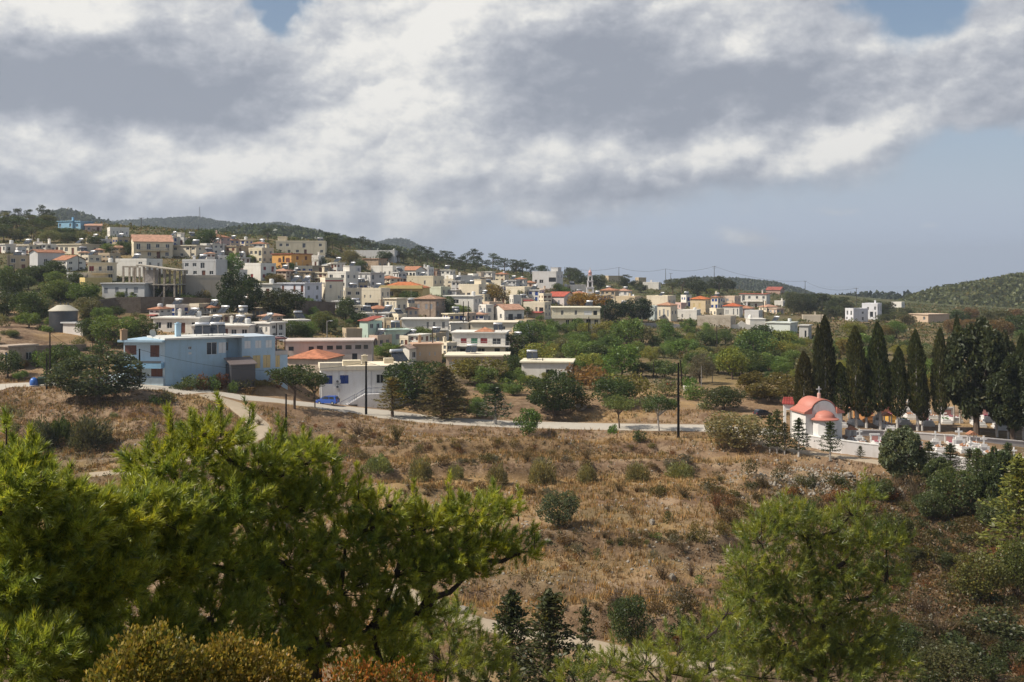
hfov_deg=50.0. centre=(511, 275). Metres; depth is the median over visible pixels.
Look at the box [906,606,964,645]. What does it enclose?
dry shrub
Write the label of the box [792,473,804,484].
cushion shrub
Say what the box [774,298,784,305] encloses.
house
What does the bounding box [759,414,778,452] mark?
young conifer
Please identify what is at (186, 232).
ground scrub
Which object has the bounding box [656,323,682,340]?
leafy tree
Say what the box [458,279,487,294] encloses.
house
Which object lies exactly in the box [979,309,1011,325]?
bushy tree
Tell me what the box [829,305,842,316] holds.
bushy tree
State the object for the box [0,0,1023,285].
sky
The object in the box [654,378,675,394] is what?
shrub
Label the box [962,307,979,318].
bushy tree
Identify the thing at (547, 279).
house
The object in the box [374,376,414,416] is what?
young conifer
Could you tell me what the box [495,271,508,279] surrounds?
house
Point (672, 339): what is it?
bushy tree
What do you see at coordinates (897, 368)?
cypress tree
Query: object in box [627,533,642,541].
dry shrub
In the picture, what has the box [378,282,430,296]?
house
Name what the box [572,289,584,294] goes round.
house
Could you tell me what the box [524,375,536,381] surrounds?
bushy tree
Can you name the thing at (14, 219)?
pine tree
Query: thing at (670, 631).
shrub
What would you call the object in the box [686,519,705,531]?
cushion shrub
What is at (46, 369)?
utility pole
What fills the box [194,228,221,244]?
bushy tree
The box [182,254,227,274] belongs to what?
house
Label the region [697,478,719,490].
cushion shrub
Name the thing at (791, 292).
leafy tree
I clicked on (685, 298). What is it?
house
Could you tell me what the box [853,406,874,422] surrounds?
grave
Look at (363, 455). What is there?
shrub
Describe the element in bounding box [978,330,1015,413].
evergreen tree
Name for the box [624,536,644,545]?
shrub
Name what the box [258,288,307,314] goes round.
bushy tree
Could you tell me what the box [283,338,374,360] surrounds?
workshop
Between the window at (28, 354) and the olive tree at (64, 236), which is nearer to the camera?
the window at (28, 354)
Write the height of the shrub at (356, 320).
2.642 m
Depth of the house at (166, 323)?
224.80 m
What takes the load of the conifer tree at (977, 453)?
on the ground at (518, 402)
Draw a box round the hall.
[182,275,229,298]
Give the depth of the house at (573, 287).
485.95 m
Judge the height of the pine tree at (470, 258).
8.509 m
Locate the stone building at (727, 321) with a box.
[697,315,735,328]
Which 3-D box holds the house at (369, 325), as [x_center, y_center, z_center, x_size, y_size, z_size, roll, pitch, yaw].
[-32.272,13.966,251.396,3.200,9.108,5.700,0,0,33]
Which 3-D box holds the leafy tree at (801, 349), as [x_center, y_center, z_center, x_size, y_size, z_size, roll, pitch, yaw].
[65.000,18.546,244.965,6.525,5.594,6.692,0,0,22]
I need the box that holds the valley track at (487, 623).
[350,578,742,678]
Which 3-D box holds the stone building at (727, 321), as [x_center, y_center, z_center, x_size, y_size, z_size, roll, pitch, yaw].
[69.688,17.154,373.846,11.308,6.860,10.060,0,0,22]
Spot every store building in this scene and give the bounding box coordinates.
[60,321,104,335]
[342,327,361,337]
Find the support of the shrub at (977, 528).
on the ground at (518, 402)
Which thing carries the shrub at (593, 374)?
on the ground at (518, 402)
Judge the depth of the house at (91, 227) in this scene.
424.66 m
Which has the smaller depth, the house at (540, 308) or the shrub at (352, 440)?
the shrub at (352, 440)
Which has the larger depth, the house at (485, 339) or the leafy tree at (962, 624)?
the house at (485, 339)
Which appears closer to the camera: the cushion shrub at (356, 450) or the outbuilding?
the cushion shrub at (356, 450)
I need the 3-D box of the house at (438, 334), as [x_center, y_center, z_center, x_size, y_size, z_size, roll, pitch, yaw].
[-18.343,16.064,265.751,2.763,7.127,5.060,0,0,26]
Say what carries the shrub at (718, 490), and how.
on the ground at (518, 402)
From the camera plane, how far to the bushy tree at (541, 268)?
694.34 m
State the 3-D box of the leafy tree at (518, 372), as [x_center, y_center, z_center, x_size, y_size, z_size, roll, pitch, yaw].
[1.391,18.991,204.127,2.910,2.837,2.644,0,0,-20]
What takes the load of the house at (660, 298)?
on the ground at (518, 402)
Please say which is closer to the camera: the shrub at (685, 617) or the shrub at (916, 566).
the shrub at (685, 617)
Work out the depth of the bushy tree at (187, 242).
364.53 m
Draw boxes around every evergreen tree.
[878,425,926,486]
[920,456,955,485]
[942,316,1008,434]
[976,446,1016,505]
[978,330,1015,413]
[985,351,1023,439]
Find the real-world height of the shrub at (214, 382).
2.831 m
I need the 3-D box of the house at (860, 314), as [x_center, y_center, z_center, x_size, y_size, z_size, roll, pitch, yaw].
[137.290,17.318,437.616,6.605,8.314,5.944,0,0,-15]
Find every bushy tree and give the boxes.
[0,268,28,295]
[0,289,17,316]
[0,350,25,377]
[7,331,19,337]
[8,290,49,318]
[22,265,48,281]
[37,278,75,299]
[37,342,85,377]
[38,214,58,224]
[43,260,66,274]
[43,270,63,281]
[43,317,48,324]
[44,226,55,235]
[59,227,74,232]
[64,272,82,282]
[65,281,101,299]
[74,296,102,317]
[74,317,99,336]
[79,314,90,318]
[86,236,106,245]
[86,334,97,341]
[88,314,142,345]
[90,306,113,320]
[99,243,118,252]
[115,240,125,245]
[115,291,124,296]
[115,319,158,338]
[123,240,131,253]
[159,290,178,296]
[184,237,197,244]
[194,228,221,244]
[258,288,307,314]
[264,273,285,282]
[283,320,307,337]
[289,262,298,272]
[291,297,315,307]
[295,321,319,337]
[310,310,335,332]
[316,256,325,264]
[330,322,337,329]
[336,296,355,319]
[342,249,359,263]
[349,311,367,324]
[355,260,369,270]
[375,250,391,260]
[382,359,452,406]
[392,289,401,297]
[399,290,420,297]
[411,326,436,339]
[431,294,455,312]
[446,305,471,312]
[449,397,466,409]
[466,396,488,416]
[503,383,523,394]
[506,333,530,356]
[513,320,550,342]
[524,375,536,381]
[535,265,549,270]
[542,324,557,339]
[542,332,560,341]
[549,283,563,292]
[553,351,563,357]
[555,286,570,291]
[562,339,594,357]
[563,267,581,281]
[566,333,589,346]
[571,272,584,282]
[582,275,595,286]
[585,376,636,402]
[595,274,607,283]
[606,594,655,648]
[617,277,631,286]
[664,336,684,347]
[686,349,709,359]
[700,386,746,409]
[707,335,720,345]
[769,356,786,366]
[769,361,789,375]
[781,349,800,369]
[784,296,803,313]
[785,343,804,349]
[789,294,814,313]
[789,337,805,344]
[789,369,800,376]
[804,293,819,306]
[812,344,840,358]
[823,299,838,309]
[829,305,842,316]
[831,297,845,305]
[838,307,844,317]
[839,301,854,307]
[839,321,866,336]
[860,300,885,313]
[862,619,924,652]
[871,478,894,498]
[879,510,914,539]
[882,301,896,311]
[882,309,895,316]
[897,314,916,324]
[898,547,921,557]
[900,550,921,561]
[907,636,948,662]
[911,491,951,518]
[914,345,932,363]
[924,465,983,516]
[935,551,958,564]
[942,318,965,332]
[947,550,1010,601]
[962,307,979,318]
[973,496,1021,527]
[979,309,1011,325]
[988,318,1015,337]
[995,537,1023,594]
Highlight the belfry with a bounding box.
[782,397,793,433]
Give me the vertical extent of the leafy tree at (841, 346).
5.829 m
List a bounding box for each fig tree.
[40,350,150,401]
[216,269,264,313]
[374,342,399,357]
[524,369,586,416]
[596,299,628,322]
[623,297,654,319]
[721,348,769,373]
[736,370,795,400]
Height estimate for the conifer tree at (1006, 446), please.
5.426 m
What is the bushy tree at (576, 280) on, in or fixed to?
on the ground at (518, 402)
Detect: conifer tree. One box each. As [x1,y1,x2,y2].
[325,237,331,252]
[408,366,469,418]
[476,588,541,681]
[505,587,594,681]
[906,447,931,487]
[959,448,985,493]
[971,452,1023,573]
[1001,442,1016,455]
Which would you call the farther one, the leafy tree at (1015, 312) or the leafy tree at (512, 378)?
the leafy tree at (1015, 312)
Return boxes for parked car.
[275,335,286,340]
[316,395,339,404]
[753,409,772,416]
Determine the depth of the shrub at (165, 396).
159.00 m
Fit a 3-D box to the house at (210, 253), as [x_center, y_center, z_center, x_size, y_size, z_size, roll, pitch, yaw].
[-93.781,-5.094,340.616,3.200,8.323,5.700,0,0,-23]
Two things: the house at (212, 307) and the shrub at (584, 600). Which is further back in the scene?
the house at (212, 307)
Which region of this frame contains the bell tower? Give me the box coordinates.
[586,268,593,292]
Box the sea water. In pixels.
[793,286,933,294]
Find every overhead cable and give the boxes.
[140,349,364,370]
[367,362,673,382]
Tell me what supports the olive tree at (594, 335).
on the ground at (518, 402)
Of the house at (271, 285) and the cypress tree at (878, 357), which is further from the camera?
the house at (271, 285)
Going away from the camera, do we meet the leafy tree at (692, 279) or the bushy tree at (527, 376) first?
the bushy tree at (527, 376)
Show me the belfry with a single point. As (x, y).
(788, 403)
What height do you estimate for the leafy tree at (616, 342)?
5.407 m
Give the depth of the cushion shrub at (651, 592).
93.47 m
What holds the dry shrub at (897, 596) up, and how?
on the ground at (518, 402)
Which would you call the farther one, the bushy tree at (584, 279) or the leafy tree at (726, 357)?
the bushy tree at (584, 279)
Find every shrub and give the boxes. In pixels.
[0,313,11,326]
[3,404,17,412]
[10,422,24,429]
[12,409,27,419]
[22,413,56,450]
[27,349,47,366]
[39,325,53,331]
[43,299,54,306]
[49,413,72,442]
[65,409,116,450]
[69,336,87,343]
[81,616,232,681]
[88,339,110,353]
[102,442,119,451]
[110,412,119,417]
[149,395,162,404]
[155,287,168,296]
[159,390,176,402]
[168,382,185,389]
[180,374,207,390]
[180,386,193,390]
[189,624,320,681]
[194,372,210,389]
[195,289,210,297]
[204,374,221,389]
[215,373,229,389]
[227,380,238,392]
[236,379,250,387]
[239,386,256,393]
[250,378,263,386]
[259,379,278,386]
[269,373,282,388]
[308,306,318,314]
[319,649,443,681]
[346,419,373,435]
[349,438,359,443]
[351,316,361,324]
[352,447,360,454]
[358,451,370,459]
[362,452,393,473]
[364,428,372,433]
[384,421,408,441]
[387,438,398,445]
[406,454,433,482]
[411,445,419,454]
[423,483,438,492]
[424,443,432,449]
[437,456,452,465]
[438,481,453,491]
[446,462,464,479]
[449,397,471,410]
[469,480,485,489]
[476,452,492,462]
[484,462,508,485]
[489,453,500,461]
[495,436,504,444]
[497,376,524,391]
[510,437,518,447]
[516,450,534,460]
[518,486,535,494]
[521,569,535,579]
[522,446,534,452]
[527,456,556,485]
[541,487,552,493]
[556,534,573,545]
[558,561,569,570]
[560,363,591,384]
[561,455,571,461]
[567,394,593,409]
[569,363,609,389]
[570,543,586,552]
[573,403,586,410]
[576,463,597,483]
[577,448,594,458]
[579,458,592,466]
[580,597,592,604]
[589,600,601,610]
[594,547,601,557]
[599,502,613,511]
[600,489,614,496]
[600,583,627,614]
[604,372,625,388]
[604,437,619,443]
[607,424,618,433]
[611,537,624,545]
[612,480,626,491]
[620,371,653,400]
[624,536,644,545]
[625,460,649,482]
[626,507,636,517]
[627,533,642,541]
[632,430,646,441]
[634,396,653,411]
[635,585,658,597]
[641,530,657,539]
[646,462,657,468]
[646,485,667,496]
[646,550,662,560]
[646,598,665,614]
[651,562,673,580]
[653,532,664,539]
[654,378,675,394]
[663,458,679,467]
[663,460,694,478]
[663,511,675,522]
[663,584,691,599]
[663,622,689,637]
[664,529,680,539]
[664,585,699,617]
[667,534,680,545]
[671,453,693,464]
[672,485,695,498]
[672,634,690,644]
[673,538,689,551]
[674,614,697,625]
[678,601,693,610]
[679,559,701,576]
[680,529,701,542]
[681,376,698,390]
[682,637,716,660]
[683,384,704,399]
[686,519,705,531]
[694,575,704,585]
[696,399,716,409]
[696,528,713,543]
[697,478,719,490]
[700,482,716,491]
[706,504,728,513]
[707,485,726,511]
[710,485,729,496]
[711,521,731,533]
[712,474,728,482]
[712,519,734,536]
[717,508,741,527]
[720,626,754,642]
[723,494,734,506]
[723,535,744,552]
[727,489,740,496]
[729,499,743,506]
[735,501,757,516]
[738,459,759,477]
[744,480,758,489]
[748,472,771,486]
[752,491,763,501]
[755,479,769,488]
[771,468,787,482]
[775,462,791,472]
[783,485,801,499]
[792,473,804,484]
[796,477,817,488]
[809,496,823,504]
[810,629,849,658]
[812,500,832,513]
[820,472,841,485]
[820,493,832,502]
[827,487,851,500]
[832,474,849,486]
[840,483,853,490]
[852,480,870,494]
[869,557,891,573]
[879,471,908,499]
[883,492,898,502]
[889,590,906,601]
[893,501,912,510]
[900,469,927,504]
[900,667,944,681]
[902,586,939,616]
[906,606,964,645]
[908,557,932,571]
[910,642,987,681]
[913,535,938,547]
[913,613,939,627]
[914,519,930,529]
[915,622,948,643]
[917,578,932,587]
[920,543,941,560]
[922,528,943,537]
[926,562,938,571]
[930,628,959,645]
[935,533,958,549]
[937,521,959,530]
[938,581,955,595]
[939,562,950,571]
[939,572,951,580]
[940,629,988,669]
[945,522,963,532]
[952,515,974,526]
[955,531,974,545]
[959,520,985,536]
[962,515,976,525]
[964,505,978,515]
[967,531,996,548]
[974,654,1012,681]
[986,594,1008,605]
[1000,650,1023,678]
[1003,595,1021,610]
[1012,656,1022,671]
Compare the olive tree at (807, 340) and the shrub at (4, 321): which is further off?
the olive tree at (807, 340)
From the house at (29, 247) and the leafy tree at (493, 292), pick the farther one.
the leafy tree at (493, 292)
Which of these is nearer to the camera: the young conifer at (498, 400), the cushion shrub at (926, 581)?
the cushion shrub at (926, 581)
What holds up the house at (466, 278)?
on the ground at (518, 402)
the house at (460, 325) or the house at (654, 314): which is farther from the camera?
the house at (654, 314)
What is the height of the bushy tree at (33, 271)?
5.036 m
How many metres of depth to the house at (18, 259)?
310.61 m
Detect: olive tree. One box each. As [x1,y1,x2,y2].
[0,215,11,223]
[0,223,7,235]
[15,226,33,233]
[38,230,61,240]
[43,220,57,228]
[60,232,75,242]
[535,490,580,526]
[547,343,560,352]
[561,322,574,333]
[574,360,587,368]
[587,333,599,339]
[594,337,608,348]
[603,366,621,376]
[629,361,652,375]
[638,346,660,362]
[659,343,673,356]
[660,340,672,348]
[676,361,694,376]
[684,332,695,340]
[684,353,716,383]
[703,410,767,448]
[715,329,734,343]
[762,331,783,349]
[782,362,793,371]
[798,337,812,344]
[835,359,845,367]
[884,320,907,337]
[887,344,906,356]
[913,358,938,381]
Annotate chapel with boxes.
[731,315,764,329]
[790,386,844,446]
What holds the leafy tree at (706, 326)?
on the ground at (518, 402)
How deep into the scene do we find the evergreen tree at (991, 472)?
119.79 m
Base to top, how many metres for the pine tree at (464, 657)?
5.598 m
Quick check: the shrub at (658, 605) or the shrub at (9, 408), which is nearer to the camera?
the shrub at (658, 605)
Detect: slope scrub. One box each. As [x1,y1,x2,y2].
[0,386,1023,666]
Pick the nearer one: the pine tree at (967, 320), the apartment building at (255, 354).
the apartment building at (255, 354)
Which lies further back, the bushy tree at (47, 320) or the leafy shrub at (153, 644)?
the bushy tree at (47, 320)
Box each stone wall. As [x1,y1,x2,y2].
[36,344,85,354]
[643,323,679,327]
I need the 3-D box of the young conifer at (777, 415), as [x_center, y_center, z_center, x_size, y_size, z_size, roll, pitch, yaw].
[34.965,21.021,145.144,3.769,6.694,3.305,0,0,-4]
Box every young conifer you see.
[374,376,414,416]
[474,383,513,423]
[569,604,601,681]
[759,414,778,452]
[765,409,791,452]
[772,422,794,454]
[784,418,811,456]
[814,421,842,459]
[855,446,864,457]
[922,441,940,462]
[936,443,962,470]
[956,448,975,470]
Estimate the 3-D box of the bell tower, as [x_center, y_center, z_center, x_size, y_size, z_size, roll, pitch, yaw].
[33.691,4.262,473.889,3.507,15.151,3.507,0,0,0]
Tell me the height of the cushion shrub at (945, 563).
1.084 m
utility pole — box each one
[46,354,47,388]
[49,333,50,386]
[285,394,286,439]
[365,361,366,414]
[677,363,679,437]
[680,360,682,385]
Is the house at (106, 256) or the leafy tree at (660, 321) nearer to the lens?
the house at (106, 256)
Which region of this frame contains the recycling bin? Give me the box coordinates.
[29,377,37,386]
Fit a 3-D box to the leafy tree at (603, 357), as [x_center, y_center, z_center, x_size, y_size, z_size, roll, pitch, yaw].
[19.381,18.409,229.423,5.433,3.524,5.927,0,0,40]
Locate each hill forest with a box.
[26,207,118,224]
[111,216,348,236]
[206,222,440,259]
[375,237,428,252]
[664,276,815,293]
[834,289,918,299]
[894,272,1023,307]
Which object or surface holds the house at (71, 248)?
on the ground at (518, 402)
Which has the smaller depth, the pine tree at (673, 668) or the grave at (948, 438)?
the pine tree at (673, 668)
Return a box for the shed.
[798,324,812,338]
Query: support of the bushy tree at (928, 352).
on the ground at (518, 402)
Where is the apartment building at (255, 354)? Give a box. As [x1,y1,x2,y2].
[101,322,287,390]
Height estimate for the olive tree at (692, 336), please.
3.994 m
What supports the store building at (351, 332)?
on the ground at (518, 402)
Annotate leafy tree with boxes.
[6,231,22,241]
[11,370,28,380]
[12,231,28,239]
[12,312,42,327]
[15,268,28,278]
[22,276,38,289]
[31,218,43,226]
[72,231,88,242]
[80,354,95,362]
[109,306,125,316]
[225,253,244,276]
[334,308,344,317]
[448,357,508,383]
[448,387,468,396]
[470,365,498,384]
[473,382,493,396]
[485,284,510,300]
[498,354,521,372]
[499,371,518,382]
[512,370,526,381]
[513,407,542,437]
[516,374,528,385]
[518,343,556,360]
[523,306,532,316]
[536,315,543,320]
[547,321,562,332]
[553,337,568,346]
[566,292,588,305]
[569,318,584,330]
[573,352,606,368]
[575,293,610,305]
[575,331,590,336]
[577,323,590,332]
[586,344,607,355]
[590,328,603,333]
[592,277,605,287]
[592,320,616,333]
[597,329,613,336]
[599,354,613,365]
[603,333,622,348]
[603,343,641,375]
[610,316,644,344]
[630,325,656,342]
[631,280,642,287]
[632,341,650,352]
[633,284,647,292]
[648,336,662,347]
[648,346,663,354]
[651,358,677,377]
[656,319,668,327]
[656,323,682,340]
[667,349,677,355]
[669,338,699,352]
[679,318,697,331]
[679,351,701,364]
[682,325,695,334]
[683,275,701,287]
[686,281,709,295]
[693,330,715,345]
[696,347,712,352]
[699,345,714,352]
[700,282,714,293]
[701,322,714,332]
[705,352,725,373]
[712,345,725,355]
[714,347,749,378]
[720,279,736,291]
[732,340,755,351]
[733,330,779,355]
[736,329,752,336]
[748,324,774,342]
[758,360,785,372]
[761,352,778,370]
[762,339,791,354]
[762,350,782,355]
[764,371,778,378]
[765,329,797,348]
[782,291,796,298]
[792,346,813,358]
[794,354,813,374]
[803,303,817,313]
[812,293,833,311]
[823,308,837,318]
[833,338,847,359]
[856,332,871,345]
[862,345,869,356]
[875,314,890,320]
[881,324,895,337]
[884,334,894,345]
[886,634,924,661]
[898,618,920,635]
[899,308,913,315]
[899,340,908,345]
[941,619,976,638]
[948,309,972,320]
[959,605,1023,641]
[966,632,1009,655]
[967,316,988,323]
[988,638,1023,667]
[1001,314,1023,331]
[1005,677,1023,681]
[1006,309,1023,319]
[1012,329,1023,337]
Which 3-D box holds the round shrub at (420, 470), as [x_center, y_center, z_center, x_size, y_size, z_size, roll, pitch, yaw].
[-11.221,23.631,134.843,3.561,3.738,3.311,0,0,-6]
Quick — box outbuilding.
[67,273,87,283]
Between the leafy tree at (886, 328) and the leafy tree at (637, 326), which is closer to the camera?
the leafy tree at (637, 326)
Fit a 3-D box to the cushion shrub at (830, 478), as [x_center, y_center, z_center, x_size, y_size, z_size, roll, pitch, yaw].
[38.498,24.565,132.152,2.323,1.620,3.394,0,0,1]
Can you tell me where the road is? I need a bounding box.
[0,382,781,435]
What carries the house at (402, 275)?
on the ground at (518, 402)
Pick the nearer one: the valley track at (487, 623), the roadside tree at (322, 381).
the valley track at (487, 623)
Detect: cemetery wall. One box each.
[808,435,980,470]
[845,429,1023,447]
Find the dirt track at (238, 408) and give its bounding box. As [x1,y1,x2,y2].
[89,393,269,476]
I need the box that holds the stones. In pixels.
[0,391,1023,659]
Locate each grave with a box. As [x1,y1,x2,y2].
[842,420,847,427]
[846,426,857,440]
[847,407,863,425]
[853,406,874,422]
[855,429,864,441]
[869,433,881,443]
[873,410,887,425]
[881,405,895,422]
[882,411,894,429]
[895,415,910,424]
[903,399,915,419]
[919,411,934,426]
[928,409,937,420]
[930,431,945,452]
[941,407,962,422]
[941,412,952,423]
[944,434,954,444]
[952,428,971,453]
[965,430,979,447]
[969,416,986,427]
[978,436,990,452]
[979,409,994,422]
[991,423,1006,430]
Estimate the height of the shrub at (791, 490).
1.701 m
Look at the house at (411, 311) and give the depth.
315.94 m
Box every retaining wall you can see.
[96,297,210,312]
[295,301,334,313]
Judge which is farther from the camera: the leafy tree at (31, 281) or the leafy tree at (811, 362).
the leafy tree at (31, 281)
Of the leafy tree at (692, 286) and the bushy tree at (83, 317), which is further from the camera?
the leafy tree at (692, 286)
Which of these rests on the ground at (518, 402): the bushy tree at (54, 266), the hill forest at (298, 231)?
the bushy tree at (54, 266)
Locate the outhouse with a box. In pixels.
[0,343,38,367]
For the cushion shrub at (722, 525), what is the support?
on the ground at (518, 402)
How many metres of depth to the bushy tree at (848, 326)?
336.18 m
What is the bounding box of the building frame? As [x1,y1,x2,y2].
[122,265,187,296]
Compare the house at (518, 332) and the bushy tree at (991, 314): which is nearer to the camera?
the house at (518, 332)
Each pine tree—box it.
[0,212,11,218]
[0,390,550,681]
[4,216,27,228]
[13,208,25,226]
[19,218,42,229]
[20,215,35,226]
[23,209,32,218]
[26,227,39,239]
[36,223,49,229]
[37,205,50,217]
[258,228,275,239]
[325,235,340,251]
[332,233,342,240]
[333,240,347,250]
[338,238,351,247]
[358,236,369,249]
[359,572,522,681]
[365,240,377,249]
[380,244,392,249]
[399,251,407,262]
[405,248,419,263]
[411,245,425,257]
[419,253,430,262]
[421,246,433,254]
[428,253,438,264]
[435,257,444,266]
[436,250,446,260]
[444,251,454,257]
[446,257,456,265]
[450,263,466,273]
[462,253,476,266]
[467,248,483,261]
[467,263,475,269]
[469,259,482,271]
[487,253,502,269]
[492,262,503,269]
[500,258,509,270]
[509,263,522,271]
[518,262,528,275]
[525,263,537,274]
[541,594,756,681]
[563,272,573,282]
[664,278,679,293]
[674,278,689,292]
[699,463,926,681]
[703,288,719,297]
[706,276,726,294]
[889,311,902,319]
[960,319,975,322]
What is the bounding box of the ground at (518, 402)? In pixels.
[0,222,1023,681]
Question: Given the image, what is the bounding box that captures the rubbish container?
[37,377,44,385]
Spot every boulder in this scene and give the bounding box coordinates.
[459,605,468,613]
[669,573,675,580]
[843,472,852,477]
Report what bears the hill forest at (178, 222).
on the hills
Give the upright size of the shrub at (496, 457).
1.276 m
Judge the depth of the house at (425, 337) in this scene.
247.43 m
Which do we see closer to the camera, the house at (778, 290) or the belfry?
the belfry
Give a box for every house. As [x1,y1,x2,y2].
[0,240,23,253]
[7,251,29,268]
[16,239,40,253]
[16,247,25,252]
[28,249,65,266]
[33,238,42,244]
[37,239,50,249]
[51,244,57,249]
[52,255,87,271]
[56,238,100,254]
[57,217,93,229]
[77,246,89,256]
[80,277,111,286]
[82,250,101,264]
[84,224,102,231]
[86,258,117,280]
[93,248,104,254]
[98,246,120,261]
[100,236,111,245]
[100,282,158,297]
[105,245,126,254]
[107,227,128,236]
[112,233,129,243]
[115,254,162,276]
[130,234,173,257]
[146,303,173,317]
[151,307,212,333]
[166,298,189,315]
[171,231,178,244]
[173,239,209,257]
[177,232,189,244]
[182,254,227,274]
[187,232,196,240]
[187,303,209,315]
[190,315,256,333]
[202,299,225,315]
[203,247,215,258]
[209,305,237,322]
[210,230,231,245]
[210,238,225,254]
[215,251,228,259]
[225,246,254,256]
[227,265,246,280]
[230,235,241,245]
[237,305,252,322]
[239,250,251,262]
[240,237,253,245]
[243,256,275,280]
[248,244,273,262]
[248,307,271,318]
[250,239,268,247]
[251,313,287,335]
[256,313,284,321]
[257,279,282,296]
[272,253,312,266]
[276,236,326,256]
[276,262,293,280]
[281,276,323,300]
[282,311,310,330]
[288,349,344,372]
[291,266,303,281]
[294,259,312,273]
[297,271,318,281]
[310,265,329,271]
[312,252,324,264]
[313,267,327,281]
[318,349,414,408]
[320,278,343,301]
[328,266,357,287]
[330,257,344,270]
[331,300,355,309]
[343,283,361,304]
[347,249,399,262]
[348,298,363,312]
[349,262,360,272]
[357,316,383,337]
[358,273,384,287]
[358,278,367,287]
[361,302,376,319]
[362,283,389,306]
[363,258,386,269]
[369,328,391,346]
[371,262,404,275]
[371,299,388,313]
[375,315,392,327]
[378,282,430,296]
[378,305,395,317]
[383,298,408,313]
[383,321,411,344]
[385,271,401,284]
[386,320,401,327]
[391,308,406,320]
[392,267,407,281]
[397,344,417,361]
[400,317,449,339]
[400,329,415,345]
[405,266,425,275]
[406,300,419,316]
[407,272,443,286]
[407,298,415,307]
[408,333,431,343]
[410,334,443,362]
[414,294,446,316]
[423,264,433,275]
[430,286,450,296]
[430,327,445,341]
[434,269,441,275]
[436,332,456,353]
[441,265,454,278]
[441,307,465,321]
[442,291,482,312]
[444,276,457,285]
[444,344,510,371]
[445,272,481,283]
[449,289,460,294]
[449,317,468,333]
[450,323,510,351]
[451,276,464,288]
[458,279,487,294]
[460,312,475,321]
[469,320,519,330]
[476,305,488,319]
[477,272,492,282]
[477,288,490,303]
[479,304,493,319]
[481,271,495,279]
[483,298,502,305]
[486,279,492,285]
[491,275,505,287]
[494,304,525,319]
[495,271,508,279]
[498,281,511,293]
[506,275,520,285]
[506,286,535,297]
[509,295,521,305]
[510,331,524,347]
[515,312,534,325]
[516,276,526,285]
[520,292,533,303]
[520,350,575,379]
[523,301,550,319]
[527,277,536,285]
[528,285,543,300]
[532,267,562,288]
[539,293,551,303]
[550,291,574,305]
[550,300,600,328]
[567,282,585,292]
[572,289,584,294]
[600,286,618,299]
[601,288,610,305]
[606,276,622,282]
[616,293,641,303]
[619,287,632,295]
[635,277,645,283]
[643,280,660,289]
[647,292,675,304]
[649,305,656,320]
[657,302,676,320]
[675,302,686,308]
[677,307,700,318]
[681,292,691,306]
[690,296,710,314]
[710,308,723,314]
[711,291,722,307]
[722,296,740,304]
[723,303,742,316]
[739,290,770,306]
[743,302,753,312]
[744,310,762,317]
[758,301,778,311]
[765,316,797,332]
[766,287,784,293]
[769,308,784,313]
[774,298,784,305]
[802,312,822,321]
[845,308,867,321]
[862,300,881,319]
[893,302,904,307]
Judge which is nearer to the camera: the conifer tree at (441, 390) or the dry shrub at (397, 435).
the dry shrub at (397, 435)
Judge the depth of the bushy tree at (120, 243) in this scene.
350.25 m
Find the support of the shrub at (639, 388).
on the ground at (518, 402)
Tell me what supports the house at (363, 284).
on the ground at (518, 402)
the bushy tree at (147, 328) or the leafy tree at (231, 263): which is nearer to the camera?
the bushy tree at (147, 328)
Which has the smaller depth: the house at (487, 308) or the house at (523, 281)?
the house at (487, 308)
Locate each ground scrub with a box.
[0,223,1023,399]
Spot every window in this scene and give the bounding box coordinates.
[26,352,31,359]
[107,266,112,270]
[167,322,171,327]
[207,342,216,354]
[376,374,383,382]
[492,338,500,343]
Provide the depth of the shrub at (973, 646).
83.72 m
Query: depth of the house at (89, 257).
319.77 m
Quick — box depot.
[909,313,948,322]
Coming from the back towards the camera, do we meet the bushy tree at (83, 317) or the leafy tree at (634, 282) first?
the leafy tree at (634, 282)
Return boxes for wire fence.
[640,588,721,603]
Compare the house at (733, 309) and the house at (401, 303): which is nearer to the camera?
the house at (401, 303)
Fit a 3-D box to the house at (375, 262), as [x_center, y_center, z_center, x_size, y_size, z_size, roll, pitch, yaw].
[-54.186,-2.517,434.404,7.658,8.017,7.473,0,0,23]
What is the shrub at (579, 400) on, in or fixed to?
on the ground at (518, 402)
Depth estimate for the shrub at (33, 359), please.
183.06 m
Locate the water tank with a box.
[48,303,78,332]
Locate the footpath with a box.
[739,436,961,477]
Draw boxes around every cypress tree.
[792,351,815,404]
[812,323,824,401]
[814,314,836,402]
[831,362,851,421]
[842,325,867,427]
[856,359,876,427]
[866,321,891,429]
[887,346,909,428]
[905,329,928,430]
[914,368,930,430]
[929,327,950,431]
[951,313,956,422]
[956,317,960,423]
[986,345,1002,436]
[1015,332,1023,439]
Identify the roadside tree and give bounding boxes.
[264,364,326,408]
[302,371,329,407]
[600,394,639,427]
[641,394,676,430]
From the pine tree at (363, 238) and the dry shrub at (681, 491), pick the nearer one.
the dry shrub at (681, 491)
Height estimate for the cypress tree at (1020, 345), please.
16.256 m
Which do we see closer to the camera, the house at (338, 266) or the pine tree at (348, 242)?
the house at (338, 266)
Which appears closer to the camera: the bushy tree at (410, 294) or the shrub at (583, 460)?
the shrub at (583, 460)
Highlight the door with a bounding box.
[181,323,184,332]
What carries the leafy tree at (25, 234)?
on the ground at (518, 402)
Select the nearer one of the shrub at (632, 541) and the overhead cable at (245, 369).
the shrub at (632, 541)

